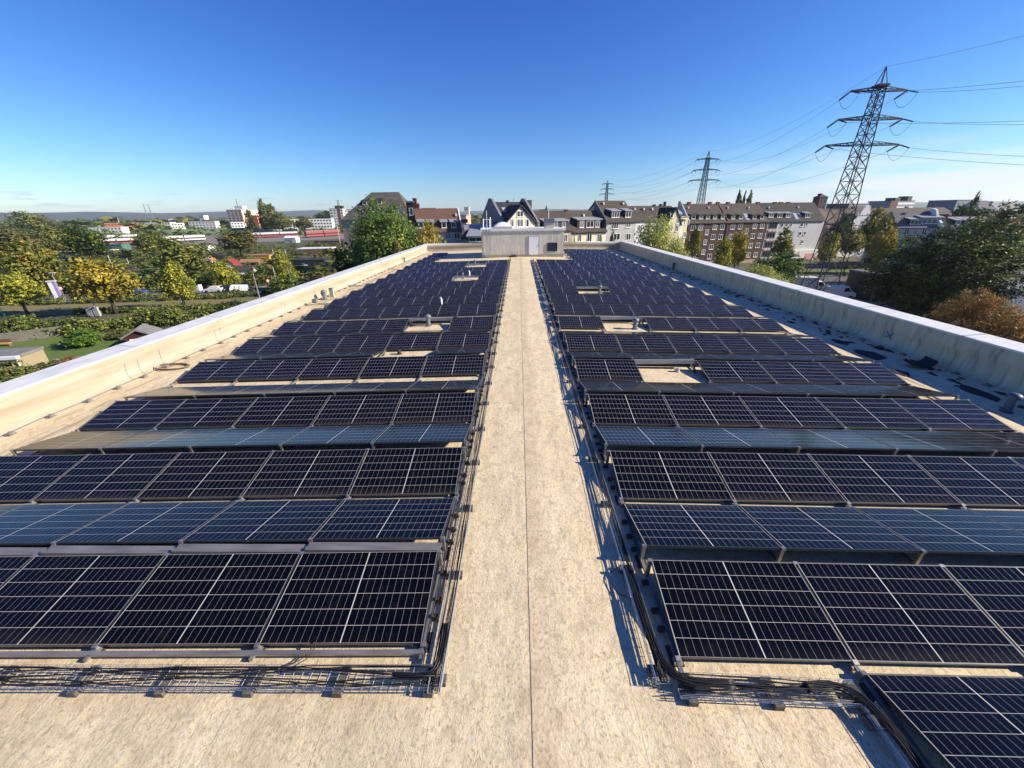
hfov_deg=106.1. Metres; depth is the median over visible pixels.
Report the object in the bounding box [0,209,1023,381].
ground
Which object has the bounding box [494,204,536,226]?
gable front
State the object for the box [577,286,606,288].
ridge sheet
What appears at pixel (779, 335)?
solar panel
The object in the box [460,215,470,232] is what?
building
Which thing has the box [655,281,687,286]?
solar panel
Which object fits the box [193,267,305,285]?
hedge
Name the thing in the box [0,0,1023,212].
sky
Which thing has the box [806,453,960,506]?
solar panel
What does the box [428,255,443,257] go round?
solar panel
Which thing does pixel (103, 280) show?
tree
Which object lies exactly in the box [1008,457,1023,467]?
solar panel
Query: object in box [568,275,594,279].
solar panel
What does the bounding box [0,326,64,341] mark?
garden wall
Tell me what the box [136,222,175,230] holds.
flats
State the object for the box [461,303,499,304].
solar panel
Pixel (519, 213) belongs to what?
window
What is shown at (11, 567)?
solar panel
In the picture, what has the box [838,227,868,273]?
tree
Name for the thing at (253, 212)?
tower block
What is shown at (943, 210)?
terrace
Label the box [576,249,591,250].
solar panel
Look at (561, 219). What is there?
town house
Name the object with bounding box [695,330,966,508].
base rail
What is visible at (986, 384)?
lightning conductor
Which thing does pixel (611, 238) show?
tree
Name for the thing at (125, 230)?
flats
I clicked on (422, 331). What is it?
solar panel
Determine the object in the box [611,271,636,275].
solar panel
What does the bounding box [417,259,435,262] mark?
solar panel
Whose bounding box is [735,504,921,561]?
solar panel
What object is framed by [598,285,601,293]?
vent pipe
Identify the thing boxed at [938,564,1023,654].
solar panel
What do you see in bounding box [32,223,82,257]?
tree
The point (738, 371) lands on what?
solar panel
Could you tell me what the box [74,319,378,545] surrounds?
base rail
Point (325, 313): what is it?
solar panel
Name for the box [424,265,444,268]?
solar panel
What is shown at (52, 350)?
lawn
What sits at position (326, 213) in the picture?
tree
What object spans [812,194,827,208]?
chimney tower
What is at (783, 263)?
tree
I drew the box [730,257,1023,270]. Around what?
road
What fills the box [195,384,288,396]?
solar panel
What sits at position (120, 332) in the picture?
tree
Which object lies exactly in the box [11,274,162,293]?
hedge
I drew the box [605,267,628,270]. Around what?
solar panel
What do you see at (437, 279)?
solar panel
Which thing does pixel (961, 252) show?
tree
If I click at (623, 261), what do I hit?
solar panel
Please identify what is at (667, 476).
solar panel
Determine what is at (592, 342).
solar panel
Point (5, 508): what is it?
solar panel
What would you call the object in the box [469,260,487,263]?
solar panel
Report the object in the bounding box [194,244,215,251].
garden hut
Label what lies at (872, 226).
tree
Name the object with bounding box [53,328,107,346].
tree
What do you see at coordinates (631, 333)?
solar panel
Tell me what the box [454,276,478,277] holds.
ridge sheet
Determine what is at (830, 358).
solar panel
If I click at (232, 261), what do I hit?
garden hut
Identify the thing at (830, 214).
town house
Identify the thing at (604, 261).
solar panel
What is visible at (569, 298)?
solar panel
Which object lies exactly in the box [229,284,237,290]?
parked car
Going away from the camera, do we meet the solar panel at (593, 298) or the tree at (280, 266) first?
the solar panel at (593, 298)
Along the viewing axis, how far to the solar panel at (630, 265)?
35.60 m
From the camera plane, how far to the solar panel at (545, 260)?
38.22 m
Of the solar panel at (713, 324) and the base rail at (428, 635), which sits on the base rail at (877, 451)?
the solar panel at (713, 324)
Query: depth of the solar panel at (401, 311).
19.34 m
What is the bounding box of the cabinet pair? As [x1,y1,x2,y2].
[84,307,101,316]
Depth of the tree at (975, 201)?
137.46 m
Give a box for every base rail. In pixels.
[27,321,300,455]
[29,253,450,503]
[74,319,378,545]
[83,265,467,661]
[249,329,448,660]
[418,261,508,660]
[535,261,684,672]
[564,253,912,563]
[593,312,933,767]
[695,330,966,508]
[714,317,979,456]
[787,332,1016,432]
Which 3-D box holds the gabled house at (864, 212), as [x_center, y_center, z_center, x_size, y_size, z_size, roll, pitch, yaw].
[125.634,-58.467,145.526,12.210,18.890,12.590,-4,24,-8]
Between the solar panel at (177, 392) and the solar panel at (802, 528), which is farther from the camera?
the solar panel at (177, 392)
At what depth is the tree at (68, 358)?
46.60 m
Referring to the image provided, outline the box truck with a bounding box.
[791,276,824,290]
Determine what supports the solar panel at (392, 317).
on the base rail at (86, 658)
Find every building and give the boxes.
[0,241,1023,767]
[198,215,208,220]
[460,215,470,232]
[464,207,469,214]
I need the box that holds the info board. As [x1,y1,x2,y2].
[192,284,203,292]
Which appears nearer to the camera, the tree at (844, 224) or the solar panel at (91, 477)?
the solar panel at (91, 477)
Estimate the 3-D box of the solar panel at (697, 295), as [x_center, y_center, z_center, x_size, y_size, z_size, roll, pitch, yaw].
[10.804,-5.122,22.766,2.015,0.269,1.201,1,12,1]
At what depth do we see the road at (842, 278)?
100.07 m
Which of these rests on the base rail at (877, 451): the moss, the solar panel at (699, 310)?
the solar panel at (699, 310)
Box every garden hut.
[0,346,48,370]
[57,257,77,261]
[58,249,119,257]
[106,243,131,249]
[117,268,140,272]
[120,323,161,341]
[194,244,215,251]
[201,255,216,263]
[226,258,243,267]
[234,265,255,273]
[239,259,263,266]
[244,254,272,262]
[284,236,299,242]
[292,257,330,268]
[297,247,335,254]
[313,240,345,246]
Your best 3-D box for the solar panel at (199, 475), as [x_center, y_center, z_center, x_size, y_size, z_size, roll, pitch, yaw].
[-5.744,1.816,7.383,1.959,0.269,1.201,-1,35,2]
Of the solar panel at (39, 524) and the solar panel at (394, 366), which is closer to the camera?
the solar panel at (39, 524)
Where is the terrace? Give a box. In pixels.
[823,207,951,218]
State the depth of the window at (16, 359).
44.64 m
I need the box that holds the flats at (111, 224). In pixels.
[104,223,124,226]
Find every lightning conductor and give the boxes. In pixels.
[0,252,427,436]
[621,250,1023,399]
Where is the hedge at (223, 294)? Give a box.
[0,286,272,305]
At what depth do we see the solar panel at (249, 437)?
8.45 m
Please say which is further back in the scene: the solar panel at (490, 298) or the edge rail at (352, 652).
the solar panel at (490, 298)
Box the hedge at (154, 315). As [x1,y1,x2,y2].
[0,295,245,337]
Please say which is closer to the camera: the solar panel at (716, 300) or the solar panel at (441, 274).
the solar panel at (716, 300)
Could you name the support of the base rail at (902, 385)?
on the flat roof building at (548, 661)
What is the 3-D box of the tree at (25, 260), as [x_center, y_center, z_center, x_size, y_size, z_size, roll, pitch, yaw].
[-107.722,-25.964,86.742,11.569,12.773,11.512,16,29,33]
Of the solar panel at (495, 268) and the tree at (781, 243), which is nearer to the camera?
the solar panel at (495, 268)
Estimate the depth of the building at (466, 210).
822.89 m
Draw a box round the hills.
[0,201,1023,221]
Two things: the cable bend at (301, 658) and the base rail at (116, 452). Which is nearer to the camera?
the cable bend at (301, 658)
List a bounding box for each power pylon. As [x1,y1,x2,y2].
[599,180,613,200]
[689,151,720,203]
[800,66,918,290]
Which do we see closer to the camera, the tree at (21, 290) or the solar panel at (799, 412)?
the solar panel at (799, 412)
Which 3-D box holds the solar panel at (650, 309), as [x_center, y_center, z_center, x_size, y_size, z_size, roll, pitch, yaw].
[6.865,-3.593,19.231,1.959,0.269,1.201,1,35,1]
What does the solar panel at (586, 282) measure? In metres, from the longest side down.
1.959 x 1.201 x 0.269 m
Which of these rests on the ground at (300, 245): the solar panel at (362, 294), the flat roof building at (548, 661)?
the flat roof building at (548, 661)
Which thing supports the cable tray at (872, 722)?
on the flat roof building at (548, 661)
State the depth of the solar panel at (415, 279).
28.86 m
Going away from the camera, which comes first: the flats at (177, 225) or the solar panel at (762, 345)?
the solar panel at (762, 345)
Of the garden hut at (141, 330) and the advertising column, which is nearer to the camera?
the garden hut at (141, 330)
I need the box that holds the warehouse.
[945,280,1023,316]
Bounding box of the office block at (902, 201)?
[868,196,914,207]
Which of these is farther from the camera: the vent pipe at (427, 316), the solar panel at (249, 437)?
the vent pipe at (427, 316)
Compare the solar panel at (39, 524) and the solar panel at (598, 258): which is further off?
the solar panel at (598, 258)
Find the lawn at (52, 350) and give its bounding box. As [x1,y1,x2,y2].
[0,333,125,376]
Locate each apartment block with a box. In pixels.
[677,201,768,262]
[759,202,824,260]
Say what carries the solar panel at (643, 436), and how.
on the base rail at (663, 628)
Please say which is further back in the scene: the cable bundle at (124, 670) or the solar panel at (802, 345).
the solar panel at (802, 345)
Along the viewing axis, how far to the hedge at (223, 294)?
83.52 m
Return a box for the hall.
[340,192,407,253]
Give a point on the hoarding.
(808, 256)
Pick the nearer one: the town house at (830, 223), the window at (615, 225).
the window at (615, 225)
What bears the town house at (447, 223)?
on the ground at (300, 245)
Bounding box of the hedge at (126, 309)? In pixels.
[71,300,247,314]
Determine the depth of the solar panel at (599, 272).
31.00 m
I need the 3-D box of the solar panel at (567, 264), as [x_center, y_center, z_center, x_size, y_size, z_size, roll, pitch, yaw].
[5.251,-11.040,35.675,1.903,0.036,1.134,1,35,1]
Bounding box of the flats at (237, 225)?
[231,222,244,227]
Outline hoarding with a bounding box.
[804,253,812,259]
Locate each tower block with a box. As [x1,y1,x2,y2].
[226,201,249,226]
[248,210,258,214]
[329,200,345,227]
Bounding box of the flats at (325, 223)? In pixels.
[306,218,334,228]
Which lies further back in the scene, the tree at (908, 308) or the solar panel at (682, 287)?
the tree at (908, 308)
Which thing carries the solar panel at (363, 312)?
on the base rail at (206, 448)
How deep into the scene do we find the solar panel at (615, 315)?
17.60 m
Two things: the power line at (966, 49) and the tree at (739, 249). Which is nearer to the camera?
the power line at (966, 49)
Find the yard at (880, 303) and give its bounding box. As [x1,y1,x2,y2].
[821,290,921,311]
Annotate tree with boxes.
[0,210,51,229]
[0,227,68,258]
[0,239,68,297]
[0,271,53,315]
[0,360,41,382]
[23,361,63,374]
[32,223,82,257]
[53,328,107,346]
[54,226,110,259]
[56,355,77,361]
[60,255,147,313]
[102,327,130,338]
[125,229,170,252]
[139,236,214,277]
[154,260,196,307]
[207,259,240,285]
[215,228,258,257]
[244,209,256,228]
[255,198,267,229]
[259,203,280,229]
[265,272,301,293]
[266,212,296,231]
[271,249,299,282]
[287,266,335,286]
[292,217,313,229]
[312,210,330,217]
[330,236,377,272]
[340,194,425,266]
[392,239,404,252]
[407,217,448,248]
[606,227,614,241]
[634,212,683,252]
[668,233,693,256]
[684,227,703,257]
[712,237,734,266]
[729,231,750,268]
[735,189,741,202]
[741,262,790,282]
[746,189,752,202]
[748,251,812,282]
[766,226,795,257]
[817,231,841,272]
[830,211,857,257]
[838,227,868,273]
[852,216,1023,323]
[858,205,902,266]
[865,225,899,266]
[889,264,977,318]
[922,313,953,322]
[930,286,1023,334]
[947,204,995,217]
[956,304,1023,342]
[959,199,1023,272]
[970,191,981,211]
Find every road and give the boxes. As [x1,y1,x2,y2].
[1,288,269,302]
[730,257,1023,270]
[781,269,1023,281]
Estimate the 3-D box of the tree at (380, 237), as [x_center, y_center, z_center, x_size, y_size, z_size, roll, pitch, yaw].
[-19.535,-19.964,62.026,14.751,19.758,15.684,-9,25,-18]
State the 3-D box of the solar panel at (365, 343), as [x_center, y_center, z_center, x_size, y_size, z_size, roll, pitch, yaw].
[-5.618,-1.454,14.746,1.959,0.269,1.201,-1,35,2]
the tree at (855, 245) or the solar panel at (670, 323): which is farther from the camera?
the tree at (855, 245)
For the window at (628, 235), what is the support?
in the town house at (618, 217)
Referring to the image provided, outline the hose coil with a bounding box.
[153,363,189,370]
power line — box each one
[720,102,888,161]
[837,149,1017,164]
[846,121,1011,123]
[875,81,1021,92]
[891,36,1021,65]
[912,121,1023,124]
[914,148,1008,155]
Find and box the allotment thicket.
[0,241,338,284]
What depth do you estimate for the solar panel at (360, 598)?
4.80 m
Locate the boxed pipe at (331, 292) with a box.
[328,288,334,296]
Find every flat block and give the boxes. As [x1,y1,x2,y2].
[826,204,866,208]
[927,200,972,211]
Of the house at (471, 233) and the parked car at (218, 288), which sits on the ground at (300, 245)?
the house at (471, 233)
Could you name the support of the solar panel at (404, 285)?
on the base rail at (206, 448)
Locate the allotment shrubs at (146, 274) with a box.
[0,238,344,289]
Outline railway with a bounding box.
[116,232,344,246]
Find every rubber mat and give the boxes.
[831,339,848,344]
[853,349,886,359]
[890,369,909,376]
[959,385,1000,401]
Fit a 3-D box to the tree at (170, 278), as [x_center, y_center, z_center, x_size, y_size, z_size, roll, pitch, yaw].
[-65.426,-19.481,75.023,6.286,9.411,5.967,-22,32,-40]
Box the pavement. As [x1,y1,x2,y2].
[50,286,274,294]
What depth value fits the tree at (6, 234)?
124.08 m
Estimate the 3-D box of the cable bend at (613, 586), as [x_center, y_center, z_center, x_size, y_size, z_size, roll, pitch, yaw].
[1.415,2.632,5.128,0.198,0.057,0.530,0,24,1]
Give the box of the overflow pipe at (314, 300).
[312,298,329,303]
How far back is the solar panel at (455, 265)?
35.89 m
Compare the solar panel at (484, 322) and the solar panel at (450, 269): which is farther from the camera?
the solar panel at (450, 269)
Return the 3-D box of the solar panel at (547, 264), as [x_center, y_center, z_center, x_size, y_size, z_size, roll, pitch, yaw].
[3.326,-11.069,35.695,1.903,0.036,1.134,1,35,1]
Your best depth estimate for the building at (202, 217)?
837.52 m
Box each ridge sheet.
[0,547,47,555]
[40,545,176,554]
[171,544,308,553]
[305,542,441,551]
[410,318,451,320]
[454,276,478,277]
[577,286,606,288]
[601,316,642,319]
[633,359,694,363]
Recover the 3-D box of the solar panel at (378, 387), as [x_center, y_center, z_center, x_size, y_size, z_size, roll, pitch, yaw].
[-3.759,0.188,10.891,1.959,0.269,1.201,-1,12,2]
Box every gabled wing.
[660,207,681,250]
[680,216,688,251]
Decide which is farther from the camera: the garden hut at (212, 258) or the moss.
the garden hut at (212, 258)
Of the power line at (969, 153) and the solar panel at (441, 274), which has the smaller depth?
the solar panel at (441, 274)
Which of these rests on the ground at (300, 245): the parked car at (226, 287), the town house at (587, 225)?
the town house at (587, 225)
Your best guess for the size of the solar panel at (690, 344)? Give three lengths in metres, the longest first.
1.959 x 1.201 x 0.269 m
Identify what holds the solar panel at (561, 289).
on the base rail at (663, 628)
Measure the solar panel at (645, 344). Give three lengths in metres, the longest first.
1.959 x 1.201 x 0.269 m
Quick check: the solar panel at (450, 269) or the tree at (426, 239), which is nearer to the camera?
the solar panel at (450, 269)
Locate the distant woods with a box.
[0,213,482,232]
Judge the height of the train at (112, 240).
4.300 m
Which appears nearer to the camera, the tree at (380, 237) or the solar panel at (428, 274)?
the solar panel at (428, 274)
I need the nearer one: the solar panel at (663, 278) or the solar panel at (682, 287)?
the solar panel at (682, 287)
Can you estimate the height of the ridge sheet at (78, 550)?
0.133 m
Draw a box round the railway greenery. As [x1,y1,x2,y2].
[14,224,342,241]
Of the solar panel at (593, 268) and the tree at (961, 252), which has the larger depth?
the tree at (961, 252)
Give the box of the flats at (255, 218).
[251,215,259,226]
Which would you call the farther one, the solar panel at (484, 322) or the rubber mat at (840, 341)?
the solar panel at (484, 322)
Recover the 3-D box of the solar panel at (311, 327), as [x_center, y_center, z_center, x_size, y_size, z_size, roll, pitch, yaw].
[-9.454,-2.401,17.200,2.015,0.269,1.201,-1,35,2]
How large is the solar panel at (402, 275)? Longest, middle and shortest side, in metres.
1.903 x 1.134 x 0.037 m
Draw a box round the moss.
[617,250,1023,408]
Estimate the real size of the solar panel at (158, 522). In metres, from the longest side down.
1.959 x 1.201 x 0.269 m
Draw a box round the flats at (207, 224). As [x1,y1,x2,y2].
[188,221,220,228]
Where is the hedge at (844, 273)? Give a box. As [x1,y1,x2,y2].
[838,264,1023,275]
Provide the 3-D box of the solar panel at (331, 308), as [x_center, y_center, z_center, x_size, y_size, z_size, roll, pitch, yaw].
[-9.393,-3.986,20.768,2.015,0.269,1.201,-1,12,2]
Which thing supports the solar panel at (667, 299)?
on the base rail at (877, 451)
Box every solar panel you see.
[0,454,89,503]
[0,502,132,544]
[0,503,27,514]
[0,553,169,650]
[0,555,36,587]
[10,429,152,455]
[33,452,181,502]
[55,500,238,544]
[75,399,187,431]
[98,551,303,649]
[101,428,229,451]
[123,386,223,400]
[137,450,274,500]
[156,397,258,428]
[174,360,256,383]
[183,498,346,542]
[191,426,310,450]
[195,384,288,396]
[204,353,279,361]
[230,337,296,354]
[233,395,331,426]
[237,359,311,380]
[242,448,369,498]
[251,333,314,338]
[259,550,442,651]
[261,352,330,358]
[265,383,350,395]
[271,321,325,334]
[281,424,391,448]
[283,336,344,352]
[287,318,339,321]
[298,357,369,379]
[300,332,357,336]
[301,308,348,319]
[312,496,458,550]
[313,394,403,425]
[314,307,350,308]
[316,320,366,332]
[317,350,385,356]
[325,298,366,307]
[331,317,377,319]
[334,335,392,351]
[335,381,416,393]
[341,307,385,318]
[346,290,380,297]
[348,331,400,334]
[349,446,465,497]
[351,306,387,307]
[359,356,426,377]
[360,318,410,331]
[361,297,399,306]
[362,283,392,289]
[370,316,415,322]
[373,423,473,451]
[374,278,402,283]
[376,289,410,296]
[380,306,422,316]
[386,273,410,277]
[386,333,441,349]
[388,305,423,306]
[390,282,420,288]
[392,392,477,423]
[395,269,418,273]
[395,296,432,305]
[395,330,445,333]
[400,277,427,282]
[404,265,424,268]
[407,288,440,295]
[407,379,482,397]
[409,272,434,277]
[410,262,430,265]
[412,315,454,317]
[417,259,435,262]
[417,268,440,272]
[418,282,447,287]
[419,305,459,315]
[421,354,486,376]
[422,257,439,259]
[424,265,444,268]
[424,304,460,305]
[426,276,452,281]
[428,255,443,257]
[429,348,489,358]
[430,261,449,264]
[430,295,465,304]
[432,253,447,255]
[433,272,457,276]
[437,332,491,348]
[439,267,461,271]
[439,287,471,294]
[443,328,493,336]
[445,264,465,267]
[446,281,474,286]
[449,261,468,263]
[449,316,494,329]
[453,314,496,316]
[457,271,481,275]
[458,304,497,314]
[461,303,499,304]
[462,267,483,270]
[464,294,499,303]
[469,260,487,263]
[470,286,501,293]
[474,280,502,286]
[478,275,503,279]
[481,270,504,274]
[484,266,505,270]
[486,263,506,266]
[488,260,507,262]
[536,259,555,262]
[537,262,557,266]
[539,266,560,270]
[540,270,564,274]
[542,274,567,278]
[543,280,572,285]
[546,286,577,292]
[547,293,581,297]
[549,294,584,302]
[552,303,592,314]
[554,314,598,319]
[556,260,575,262]
[557,316,604,328]
[558,263,578,265]
[560,330,612,339]
[561,266,583,269]
[564,251,579,253]
[564,270,587,274]
[564,335,620,351]
[566,253,582,255]
[567,351,631,363]
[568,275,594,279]
[569,255,585,257]
[572,257,590,259]
[572,280,600,285]
[573,359,643,381]
[575,260,594,262]
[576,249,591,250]
[577,381,657,398]
[579,251,594,252]
[579,263,599,266]
[582,294,620,302]
[583,253,598,254]
[583,266,605,269]
[585,393,675,425]
[586,255,603,256]
[587,270,612,274]
[589,303,626,303]
[590,257,608,259]
[591,249,606,250]
[591,304,632,314]
[592,425,700,454]
[593,275,620,279]
[594,260,614,262]
[595,251,610,252]
[596,314,639,315]
[599,253,615,254]
[599,263,620,266]
[599,280,629,285]
[603,255,621,257]
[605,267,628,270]
[606,287,641,293]
[606,450,732,502]
[608,257,626,259]
[608,331,663,334]
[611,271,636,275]
[613,260,633,262]
[615,294,648,294]
[615,335,675,351]
[617,295,655,303]
[619,275,646,279]
[619,502,781,559]
[620,263,641,266]
[623,352,691,359]
[627,267,650,270]
[628,281,658,286]
[628,304,672,314]
[635,271,661,275]
[638,287,673,294]
[640,315,683,321]
[642,317,694,330]
[644,275,673,280]
[645,558,852,665]
[646,382,732,394]
[651,295,690,303]
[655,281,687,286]
[656,332,713,335]
[662,395,759,426]
[664,304,701,304]
[666,287,697,287]
[666,336,729,352]
[667,305,712,315]
[668,287,704,294]
[677,315,725,317]
[678,295,716,295]
[679,353,751,365]
[679,427,797,451]
[684,295,727,305]
[686,317,740,330]
[693,360,774,382]
[700,332,763,336]
[704,305,753,315]
[707,452,846,504]
[713,383,806,395]
[718,337,784,353]
[723,316,770,318]
[730,318,787,332]
[735,354,811,360]
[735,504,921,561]
[738,396,843,427]
[750,333,816,337]
[756,361,841,383]
[763,428,895,453]
[768,337,841,354]
[780,384,881,396]
[787,354,874,362]
[792,561,1023,669]
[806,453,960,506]
[814,397,927,429]
[818,362,911,385]
[847,429,993,454]
[848,385,959,399]
[851,506,1023,564]
[854,670,1023,767]
[890,398,1016,432]
[906,455,1023,508]
[934,431,1023,456]
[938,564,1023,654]
[967,508,1023,533]
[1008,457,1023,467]
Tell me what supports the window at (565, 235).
in the town house at (561, 219)
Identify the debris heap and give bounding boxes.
[36,356,81,364]
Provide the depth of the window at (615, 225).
94.75 m
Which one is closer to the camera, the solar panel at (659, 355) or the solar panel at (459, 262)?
the solar panel at (659, 355)
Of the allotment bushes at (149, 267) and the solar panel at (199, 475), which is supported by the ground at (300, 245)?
the allotment bushes at (149, 267)
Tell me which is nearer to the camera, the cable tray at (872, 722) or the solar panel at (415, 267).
the cable tray at (872, 722)
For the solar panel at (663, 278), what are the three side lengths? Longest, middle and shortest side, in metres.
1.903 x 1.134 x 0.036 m
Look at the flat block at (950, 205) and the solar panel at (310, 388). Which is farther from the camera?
the flat block at (950, 205)
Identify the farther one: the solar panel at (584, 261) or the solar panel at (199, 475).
the solar panel at (584, 261)
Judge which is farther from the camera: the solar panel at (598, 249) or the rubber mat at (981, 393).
the solar panel at (598, 249)
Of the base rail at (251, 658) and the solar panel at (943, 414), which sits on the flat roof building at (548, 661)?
the base rail at (251, 658)
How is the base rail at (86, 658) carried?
on the flat roof building at (548, 661)
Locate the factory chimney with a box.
[815,194,821,207]
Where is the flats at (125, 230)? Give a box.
[88,226,129,233]
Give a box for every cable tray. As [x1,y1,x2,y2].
[0,664,441,697]
[427,259,510,693]
[532,259,668,683]
[675,671,872,714]
[859,700,912,767]
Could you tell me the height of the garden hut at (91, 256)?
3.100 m
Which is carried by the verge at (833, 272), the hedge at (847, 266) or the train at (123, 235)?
the hedge at (847, 266)
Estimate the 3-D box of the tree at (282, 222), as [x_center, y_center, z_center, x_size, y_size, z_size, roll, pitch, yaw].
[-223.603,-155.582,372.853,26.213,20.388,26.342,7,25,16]
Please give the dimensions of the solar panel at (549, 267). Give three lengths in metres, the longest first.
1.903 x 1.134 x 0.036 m
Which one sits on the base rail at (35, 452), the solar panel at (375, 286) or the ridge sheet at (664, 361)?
the solar panel at (375, 286)
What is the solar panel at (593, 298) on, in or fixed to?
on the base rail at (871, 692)
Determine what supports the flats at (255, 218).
on the ground at (300, 245)
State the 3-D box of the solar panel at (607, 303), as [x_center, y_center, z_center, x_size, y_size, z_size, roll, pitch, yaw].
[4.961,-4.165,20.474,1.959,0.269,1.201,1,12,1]
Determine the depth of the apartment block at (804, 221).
131.67 m
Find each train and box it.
[96,237,135,243]
[99,234,136,239]
[166,234,205,241]
[245,231,297,237]
[246,229,297,232]
[304,229,340,237]
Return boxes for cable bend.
[279,642,317,671]
[392,622,447,679]
[610,564,630,598]
[632,593,736,689]
[801,680,926,767]
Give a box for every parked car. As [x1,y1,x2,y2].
[131,288,148,293]
[203,285,223,292]
[223,284,231,291]
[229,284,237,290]
[239,284,249,290]
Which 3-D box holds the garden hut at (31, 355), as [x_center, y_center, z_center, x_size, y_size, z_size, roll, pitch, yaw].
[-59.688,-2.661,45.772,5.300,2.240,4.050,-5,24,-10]
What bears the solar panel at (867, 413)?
on the base rail at (877, 451)
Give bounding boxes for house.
[405,198,419,245]
[414,208,462,244]
[461,224,493,242]
[480,198,539,226]
[480,209,565,257]
[534,211,573,241]
[564,209,606,241]
[588,200,635,241]
[628,202,685,248]
[816,208,833,248]
[824,211,841,228]
[832,202,872,256]
[860,208,945,267]
[934,214,950,258]
[938,216,989,259]
[959,201,995,213]
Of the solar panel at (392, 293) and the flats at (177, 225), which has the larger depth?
the flats at (177, 225)
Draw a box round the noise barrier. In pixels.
[161,227,303,235]
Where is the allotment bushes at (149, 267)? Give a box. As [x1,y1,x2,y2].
[0,242,338,293]
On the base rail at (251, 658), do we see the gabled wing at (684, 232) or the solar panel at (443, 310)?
the solar panel at (443, 310)
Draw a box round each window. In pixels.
[3,359,20,367]
[409,208,413,215]
[445,233,450,238]
[454,233,459,238]
[517,211,522,216]
[517,219,522,226]
[564,234,567,241]
[587,234,591,241]
[611,223,618,228]
[613,233,619,240]
[625,233,630,240]
[921,228,927,234]
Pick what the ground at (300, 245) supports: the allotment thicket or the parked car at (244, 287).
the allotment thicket
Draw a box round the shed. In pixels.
[845,269,915,301]
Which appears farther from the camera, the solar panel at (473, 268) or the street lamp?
the street lamp
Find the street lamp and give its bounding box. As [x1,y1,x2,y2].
[48,272,65,301]
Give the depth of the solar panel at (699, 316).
17.61 m
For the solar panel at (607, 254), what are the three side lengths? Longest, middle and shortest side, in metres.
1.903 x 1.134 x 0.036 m
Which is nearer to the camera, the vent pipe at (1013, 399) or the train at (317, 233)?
the vent pipe at (1013, 399)
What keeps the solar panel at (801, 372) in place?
on the base rail at (877, 451)
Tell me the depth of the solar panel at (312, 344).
14.70 m
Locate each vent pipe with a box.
[321,290,327,299]
[425,314,431,326]
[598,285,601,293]
[631,318,638,329]
[999,392,1023,413]
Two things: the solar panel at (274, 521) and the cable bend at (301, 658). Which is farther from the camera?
the solar panel at (274, 521)
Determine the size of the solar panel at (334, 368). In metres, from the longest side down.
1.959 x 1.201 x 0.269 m
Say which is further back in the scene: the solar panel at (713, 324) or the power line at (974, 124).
the power line at (974, 124)
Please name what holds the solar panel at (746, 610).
on the base rail at (663, 628)
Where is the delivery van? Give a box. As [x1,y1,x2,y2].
[822,285,855,298]
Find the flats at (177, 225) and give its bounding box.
[171,223,185,229]
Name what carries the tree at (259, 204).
on the ground at (300, 245)
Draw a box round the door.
[529,235,539,254]
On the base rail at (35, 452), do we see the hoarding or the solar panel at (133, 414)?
the solar panel at (133, 414)
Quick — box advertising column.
[45,280,60,297]
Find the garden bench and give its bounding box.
[0,339,11,345]
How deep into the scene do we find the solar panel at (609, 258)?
40.51 m
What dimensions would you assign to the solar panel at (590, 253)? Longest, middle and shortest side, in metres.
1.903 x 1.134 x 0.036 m
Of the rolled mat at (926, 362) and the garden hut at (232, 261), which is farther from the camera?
the garden hut at (232, 261)
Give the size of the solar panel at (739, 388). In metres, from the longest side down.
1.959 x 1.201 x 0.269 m
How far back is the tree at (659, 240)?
60.16 m
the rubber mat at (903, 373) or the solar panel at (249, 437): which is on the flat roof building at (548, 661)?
the rubber mat at (903, 373)
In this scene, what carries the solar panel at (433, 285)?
on the base rail at (86, 658)
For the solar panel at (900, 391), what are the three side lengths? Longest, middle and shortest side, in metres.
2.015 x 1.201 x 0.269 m
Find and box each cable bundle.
[0,665,440,688]
[428,258,510,692]
[534,263,667,682]
[677,673,862,703]
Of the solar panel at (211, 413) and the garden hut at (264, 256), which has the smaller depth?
the solar panel at (211, 413)
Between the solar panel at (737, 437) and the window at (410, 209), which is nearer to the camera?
the solar panel at (737, 437)
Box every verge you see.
[0,295,264,316]
[754,263,1023,275]
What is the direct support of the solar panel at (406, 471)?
on the base rail at (428, 635)
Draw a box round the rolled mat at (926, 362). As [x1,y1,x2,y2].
[905,356,938,367]
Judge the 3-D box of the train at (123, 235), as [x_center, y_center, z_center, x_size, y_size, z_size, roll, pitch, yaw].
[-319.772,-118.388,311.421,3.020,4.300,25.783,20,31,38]
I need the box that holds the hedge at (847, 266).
[828,259,1023,269]
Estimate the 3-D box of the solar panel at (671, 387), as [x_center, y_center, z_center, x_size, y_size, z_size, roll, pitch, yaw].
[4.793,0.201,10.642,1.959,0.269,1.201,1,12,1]
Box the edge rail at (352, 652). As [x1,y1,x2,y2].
[0,649,423,656]
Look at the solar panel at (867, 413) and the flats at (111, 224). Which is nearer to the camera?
the solar panel at (867, 413)
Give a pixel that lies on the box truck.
(804, 283)
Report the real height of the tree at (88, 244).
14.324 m
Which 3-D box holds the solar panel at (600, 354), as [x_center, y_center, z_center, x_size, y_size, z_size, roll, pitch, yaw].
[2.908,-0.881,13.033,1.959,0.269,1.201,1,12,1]
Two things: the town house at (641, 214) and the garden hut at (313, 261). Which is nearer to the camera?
the town house at (641, 214)
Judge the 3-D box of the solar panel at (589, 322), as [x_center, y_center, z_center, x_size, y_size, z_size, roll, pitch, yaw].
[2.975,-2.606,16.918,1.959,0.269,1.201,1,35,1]
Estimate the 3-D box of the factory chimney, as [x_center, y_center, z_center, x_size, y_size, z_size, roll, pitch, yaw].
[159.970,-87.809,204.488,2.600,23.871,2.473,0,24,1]
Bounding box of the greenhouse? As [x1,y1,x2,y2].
[988,201,1021,224]

